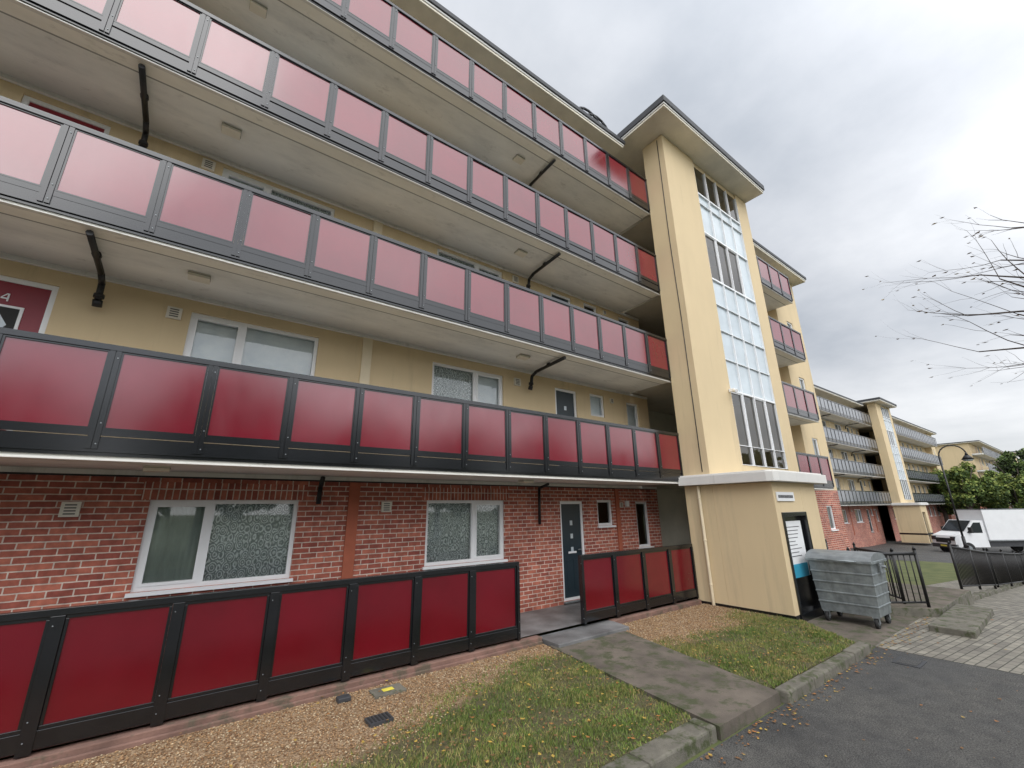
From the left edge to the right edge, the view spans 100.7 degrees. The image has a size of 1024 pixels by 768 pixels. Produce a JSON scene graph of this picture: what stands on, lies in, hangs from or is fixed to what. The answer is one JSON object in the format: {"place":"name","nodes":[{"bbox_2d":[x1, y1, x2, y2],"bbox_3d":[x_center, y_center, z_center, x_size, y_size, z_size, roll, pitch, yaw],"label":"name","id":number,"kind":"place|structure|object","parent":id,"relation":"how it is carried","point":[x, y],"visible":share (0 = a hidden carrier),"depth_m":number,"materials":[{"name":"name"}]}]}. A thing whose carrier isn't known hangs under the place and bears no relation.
{"place":"outdoors","nodes":[
{"label":"outdoors","id":0,"kind":"place"},
{"bbox_2d":[1,597,693,757],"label":"path","id":1,"kind":"structure","parent":0,"point":[534,622],"depth_m":7.64,"materials":[{"name":"concrete"}]},
{"bbox_2d":[0,530,1021,767],"bbox_3d":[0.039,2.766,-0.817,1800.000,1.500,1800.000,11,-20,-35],"label":"ground","id":2,"kind":"structure","parent":0,"point":[886,534],"depth_m":5.36,"materials":[{"name":"grey concrete"}]},
{"bbox_2d":[0,599,701,767],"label":"fence plinth","id":3,"kind":"structure","parent":2,"relation":"on","point":[71,753],"depth_m":4.48,"materials":[{"name":"concrete"}]},
{"bbox_2d":[0,561,520,758],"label":"panel fence","id":4,"kind":"object","parent":3,"relation":"on","point":[71,673],"visible":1,"depth_m":4.47,"materials":[{"name":"red metal"}]},
{"bbox_2d":[578,544,698,624],"bbox_3d":[2.659,3.916,8.546,3.595,1.120,0.100,11,-20,-35],"label":"panel fence","id":5,"kind":"object","parent":3,"relation":"on","point":[615,583],"visible":1,"depth_m":8.35,"materials":[{"name":"red metal"}]},
{"bbox_2d":[0,72,850,675],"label":"walls","id":6,"kind":"structure","parent":2,"relation":"on","point":[344,530],"depth_m":6.71,"materials":[{"name":"red brick"}]},
{"bbox_2d":[0,0,833,523],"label":"balcony slabs","id":7,"kind":"structure","parent":6,"relation":"attached to","point":[60,48],"depth_m":6.97,"materials":[{"name":"beige concrete"}]},
{"bbox_2d":[0,0,834,486],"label":"balcony frames","id":8,"kind":"structure","parent":7,"relation":"on","point":[94,430],"depth_m":6.23,"materials":[{"name":"grey metal"}]},
{"bbox_2d":[0,0,831,480],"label":"balcony panels","id":9,"kind":"object","parent":8,"relation":"in","point":[42,382],"visible":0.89,"depth_m":6.10,"materials":[{"name":"red glass"}]},
{"bbox_2d":[0,65,838,603],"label":"windows and doors","id":10,"kind":"structure","parent":6,"relation":"attached to","point":[198,545],"depth_m":6.34,"materials":[{"name":"white plastic"}]},
{"bbox_2d":[389,0,805,286],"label":"roof","id":11,"kind":"structure","parent":6,"relation":"on","point":[668,119],"depth_m":12.03,"materials":[{"name":"paint"}]},
{"bbox_2d":[580,106,607,127],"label":"access hoops","id":12,"kind":"object","parent":11,"relation":"attached to","point":[596,117],"visible":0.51,"depth_m":12.10,"materials":[{"name":"grey metal"}]},
{"bbox_2d":[52,603,855,767],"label":"gravel bed","id":13,"kind":"object","parent":2,"relation":"on","point":[398,752],"visible":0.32,"depth_m":4.23,"materials":[{"name":"brown gravel"}]},
{"bbox_2d":[336,693,350,703],"bbox_3d":[-1.885,3.520,4.749,0.140,0.050,0.110,11,-20,-35],"label":"drain cover","id":14,"kind":"object","parent":13,"relation":"on","point":[340,699],"visible":1,"depth_m":4.72,"materials":[{"name":"grey metal"}]},
{"bbox_2d":[364,711,393,727],"bbox_3d":[-1.341,3.382,4.282,0.240,0.036,0.180,11,-20,-35],"label":"drain cover","id":15,"kind":"object","parent":13,"relation":"on","point":[376,720],"visible":1,"depth_m":4.26,"materials":[{"name":"metal"}]},
{"bbox_2d":[369,683,406,698],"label":"marker slab","id":16,"kind":"structure","parent":13,"relation":"on","point":[389,690],"depth_m":4.95,"materials":[{"name":"concrete"}]},
{"bbox_2d":[278,608,854,767],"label":"grass","id":17,"kind":"structure","parent":13,"relation":"on","point":[619,690],"depth_m":4.67,"materials":[{"name":"green plant"}]},
{"bbox_2d":[541,620,628,647],"bbox_3d":[1.249,4.218,7.103,1.738,0.160,0.550,11,-20,-35],"label":"doorstep","id":18,"kind":"object","parent":2,"relation":"on","point":[567,637],"visible":0.5,"depth_m":6.98,"materials":[{"name":"concrete"}]},
{"bbox_2d":[600,641,872,767],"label":"kerb","id":19,"kind":"structure","parent":2,"relation":"on","point":[680,744],"depth_m":3.98,"materials":[{"name":"concrete"}]},
{"bbox_2d":[678,469,831,621],"bbox_3d":[6.693,4.040,10.243,5.240,3.535,2.150,11,-20,-35],"label":"porch","id":20,"kind":"object","parent":2,"relation":"on","point":[743,559],"visible":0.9,"depth_m":8.90,"materials":[{"name":"beige paint"}]},
{"bbox_2d":[642,134,798,475],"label":"stair tower walls","id":21,"kind":"structure","parent":20,"relation":"on","point":[711,430],"depth_m":11.57,"materials":[{"name":"beige paint"}]},
{"bbox_2d":[698,173,787,468],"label":"stair tower glazing","id":22,"kind":"structure","parent":21,"relation":"in","point":[745,356],"depth_m":12.71,"materials":[{"name":"white glass"}]},
{"bbox_2d":[775,492,794,500],"bbox_3d":[5.662,2.329,8.789,0.800,0.180,0.024,11,-20,-35],"label":"name plate","id":23,"kind":"object","parent":20,"relation":"attached to","point":[784,496],"visible":1,"depth_m":8.76,"materials":[{"name":"white plastic"}]},
{"bbox_2d":[786,520,810,577],"bbox_3d":[5.839,3.372,8.708,0.820,1.070,0.027,11,-20,-35],"label":"notice board","id":24,"kind":"object","parent":20,"relation":"attached to","point":[797,547],"visible":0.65,"depth_m":8.72,"materials":[{"name":"white plastic"}]},
{"bbox_2d":[821,418,955,547],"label":"walls","id":25,"kind":"structure","parent":2,"relation":"on","point":[860,535],"depth_m":41.44,"materials":[{"name":"red brick"}]},
{"bbox_2d":[814,385,936,437],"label":"roof","id":26,"kind":"structure","parent":25,"relation":"on","point":[860,405],"depth_m":42.92,"materials":[{"name":"paint"}]},
{"bbox_2d":[822,420,940,532],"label":"windows and doors","id":27,"kind":"structure","parent":25,"relation":"attached to","point":[852,487],"depth_m":40.14,"materials":[{"name":"white glass"}]},
{"bbox_2d":[819,407,945,505],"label":"balcony slabs","id":28,"kind":"structure","parent":25,"relation":"attached to","point":[863,427],"depth_m":40.63,"materials":[{"name":"beige concrete"}]},
{"bbox_2d":[816,395,945,503],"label":"balcony frames","id":29,"kind":"structure","parent":28,"relation":"on","point":[861,501],"depth_m":39.80,"materials":[{"name":"grey metal"}]},
{"bbox_2d":[816,396,944,500],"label":"balcony panels","id":30,"kind":"object","parent":29,"relation":"in","point":[860,464],"visible":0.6,"depth_m":39.24,"materials":[{"name":"grey metal"}]},
{"bbox_2d":[891,502,932,542],"bbox_3d":[38.929,13.206,40.680,5.240,3.535,2.150,11,-20,-35],"label":"porch","id":31,"kind":"object","parent":2,"relation":"on","point":[913,522],"visible":0.93,"depth_m":39.34,"materials":[{"name":"beige paint"}]},
{"bbox_2d":[864,402,914,502],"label":"stair tower walls","id":32,"kind":"structure","parent":31,"relation":"on","point":[891,483],"depth_m":42.08,"materials":[{"name":"beige paint"}]},
{"bbox_2d":[880,407,911,499],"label":"stair tower glazing","id":33,"kind":"structure","parent":32,"relation":"in","point":[897,457],"depth_m":43.25,"materials":[{"name":"white glass"}]},
{"bbox_2d":[888,582,993,638],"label":"steps","id":34,"kind":"structure","parent":2,"relation":"on","point":[953,612],"depth_m":8.39,"materials":[{"name":"concrete"}]},
{"bbox_2d":[852,542,906,603],"bbox_3d":[8.254,4.218,9.604,0.068,1.090,1.630,-5,-17,13],"label":"iron railing","id":35,"kind":"object","parent":34,"relation":"on","point":[855,548],"visible":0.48,"depth_m":9.02,"materials":[{"name":"black metal"}]},
{"bbox_2d":[846,546,930,607],"bbox_3d":[7.603,3.903,8.596,1.367,1.140,0.068,-2,-16,3],"label":"iron railing","id":36,"kind":"object","parent":34,"relation":"on","point":[914,553],"visible":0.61,"depth_m":8.57,"materials":[{"name":"black metal"}]},
{"bbox_2d":[935,443,1011,508],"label":"walls","id":37,"kind":"structure","parent":2,"relation":"on","point":[951,456],"depth_m":69.76,"materials":[{"name":"beige paint"}]},
{"bbox_2d":[937,440,1015,454],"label":"roof","id":38,"kind":"structure","parent":37,"relation":"on","point":[979,443],"depth_m":70.87,"materials":[{"name":"paint"}]},
{"bbox_2d":[975,447,1010,507],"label":"windows and doors","id":39,"kind":"structure","parent":37,"relation":"attached to","point":[985,461],"depth_m":73.77,"materials":[{"name":"white plastic"}]},
{"bbox_2d":[972,453,1015,503],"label":"balcony slabs","id":40,"kind":"structure","parent":37,"relation":"attached to","point":[987,457],"depth_m":70.33,"materials":[{"name":"white concrete"}]},
{"bbox_2d":[982,447,1000,472],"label":"balcony frames","id":41,"kind":"structure","parent":40,"relation":"on","point":[991,455],"depth_m":69.93,"materials":[{"name":"grey metal"}]},
{"bbox_2d":[982,447,1000,470],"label":"balcony panels","id":42,"kind":"object","parent":41,"relation":"in","point":[998,455],"visible":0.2,"depth_m":69.96,"materials":[{"name":"grey metal"}]},
{"bbox_2d":[966,470,1014,508],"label":"tree","id":43,"kind":"object","parent":2,"relation":"on","point":[1002,477],"visible":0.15,"depth_m":55.75,"materials":[{"name":"green plant"}]},
{"bbox_2d":[972,582,1022,600],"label":"kerb","id":44,"kind":"structure","parent":2,"relation":"on","point":[981,594],"depth_m":12.07,"materials":[{"name":"concrete"}]},
{"bbox_2d":[985,473,1023,508],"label":"tree","id":45,"kind":"object","parent":2,"relation":"on","point":[1012,493],"visible":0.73,"depth_m":53.25,"materials":[{"name":"green plant"}]},
{"bbox_2d":[987,450,1023,505],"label":"tree","id":46,"kind":"object","parent":2,"relation":"on","point":[1005,463],"visible":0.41,"depth_m":59.08,"materials":[{"name":"green plant"}]},
{"bbox_2d":[1015,448,1023,472],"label":"tree","id":47,"kind":"object","parent":2,"relation":"on","point":[1020,453],"visible":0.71,"depth_m":60.59,"materials":[{"name":"green plant"}]},
{"bbox_2d":[550,631,781,740],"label":"path","id":48,"kind":"structure","parent":0,"point":[726,704],"depth_m":5.14,"materials":[{"name":"concrete"}]},
{"bbox_2d":[436,0,1023,459],"label":"sky","id":49,"kind":"structure","parent":0,"point":[862,124],"materials":[{"name":"grey"}]},
{"bbox_2d":[682,647,1023,767],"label":"road","id":50,"kind":"structure","parent":0,"point":[884,714],"depth_m":4.28,"materials":[{"name":"grey asphalt"}]},
{"bbox_2d":[58,602,1021,767],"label":"fallen leaves","id":51,"kind":"object","parent":50,"relation":"on","point":[612,755],"visible":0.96,"depth_m":4.36,"materials":[{"name":"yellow plant"}]},
{"bbox_2d":[892,656,926,667],"bbox_3d":[5.570,3.894,5.950,0.400,0.013,0.300,11,-20,-35],"label":"manhole cover","id":52,"kind":"object","parent":50,"relation":"on","point":[910,662],"visible":1,"depth_m":5.93,"materials":[{"name":"metal"}]},
{"bbox_2d":[807,611,920,647],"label":"pavement","id":53,"kind":"structure","parent":0,"point":[855,627],"depth_m":7.74,"materials":[{"name":"concrete"}]},
{"bbox_2d":[805,549,891,628],"bbox_3d":[6.520,3.891,8.188,0.973,1.262,1.240,11,-20,-35],"label":"communal bin","id":54,"kind":"object","parent":53,"relation":"on","point":[853,582],"visible":1,"depth_m":7.95,"materials":[{"name":"metal"}]},
{"bbox_2d":[885,561,980,585],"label":"lawn","id":55,"kind":"structure","parent":0,"point":[936,572],"depth_m":18.41,"materials":[{"name":"green plant"}]},
{"bbox_2d":[850,536,1023,563],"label":"car park","id":56,"kind":"structure","parent":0,"point":[929,552],"depth_m":33.68,"materials":[{"name":"grey asphalt"}]},
{"bbox_2d":[928,471,966,523],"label":"tree","id":57,"kind":"object","parent":56,"relation":"on","point":[946,510],"visible":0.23,"depth_m":55.33,"materials":[{"name":"green plant"}]},
{"bbox_2d":[938,445,973,547],"bbox_3d":[33.411,8.340,31.110,0.720,7.794,1.938,11,-20,-35],"label":"street lamp","id":58,"kind":"object","parent":56,"relation":"on","point":[966,457],"visible":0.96,"depth_m":31.51,"materials":[{"name":"black metal"}]},
{"bbox_2d":[932,461,1003,508],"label":"tree","id":59,"kind":"object","parent":56,"relation":"on","point":[974,490],"visible":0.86,"depth_m":53.16,"materials":[{"name":"green plant"}]},
{"bbox_2d":[931,508,1023,551],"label":"box van","id":60,"kind":"object","parent":56,"relation":"on","point":[1001,527],"visible":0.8,"depth_m":31.47,"materials":[{"name":"white metal"}]},
{"bbox_2d":[1014,478,1023,507],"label":"tree","id":61,"kind":"object","parent":56,"relation":"on","point":[1020,485],"visible":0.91,"depth_m":47.83,"materials":[{"name":"green plant"}]},
{"bbox_2d":[876,585,1023,674],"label":"pavement","id":62,"kind":"structure","parent":0,"point":[982,649],"depth_m":6.83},
{"bbox_2d":[926,569,1001,593],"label":"pavement","id":63,"kind":"structure","parent":0,"point":[955,585],"depth_m":13.57,"materials":[{"name":"grey concrete"}]},
{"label":"road","id":64,"kind":"structure","parent":0,"visible":0},
{"bbox_2d":[862,207,1023,385],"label":"bare tree","id":65,"kind":"object","parent":64,"relation":"on","point":[1006,281],"visible":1,"depth_m":8.29,"materials":[{"name":"brown plant"}]},
{"bbox_2d":[947,541,1023,589],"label":"iron railing","id":66,"kind":"object","parent":64,"relation":"on","point":[1008,568],"visible":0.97,"depth_m":12.45,"materials":[{"name":"black metal"}]}
]}

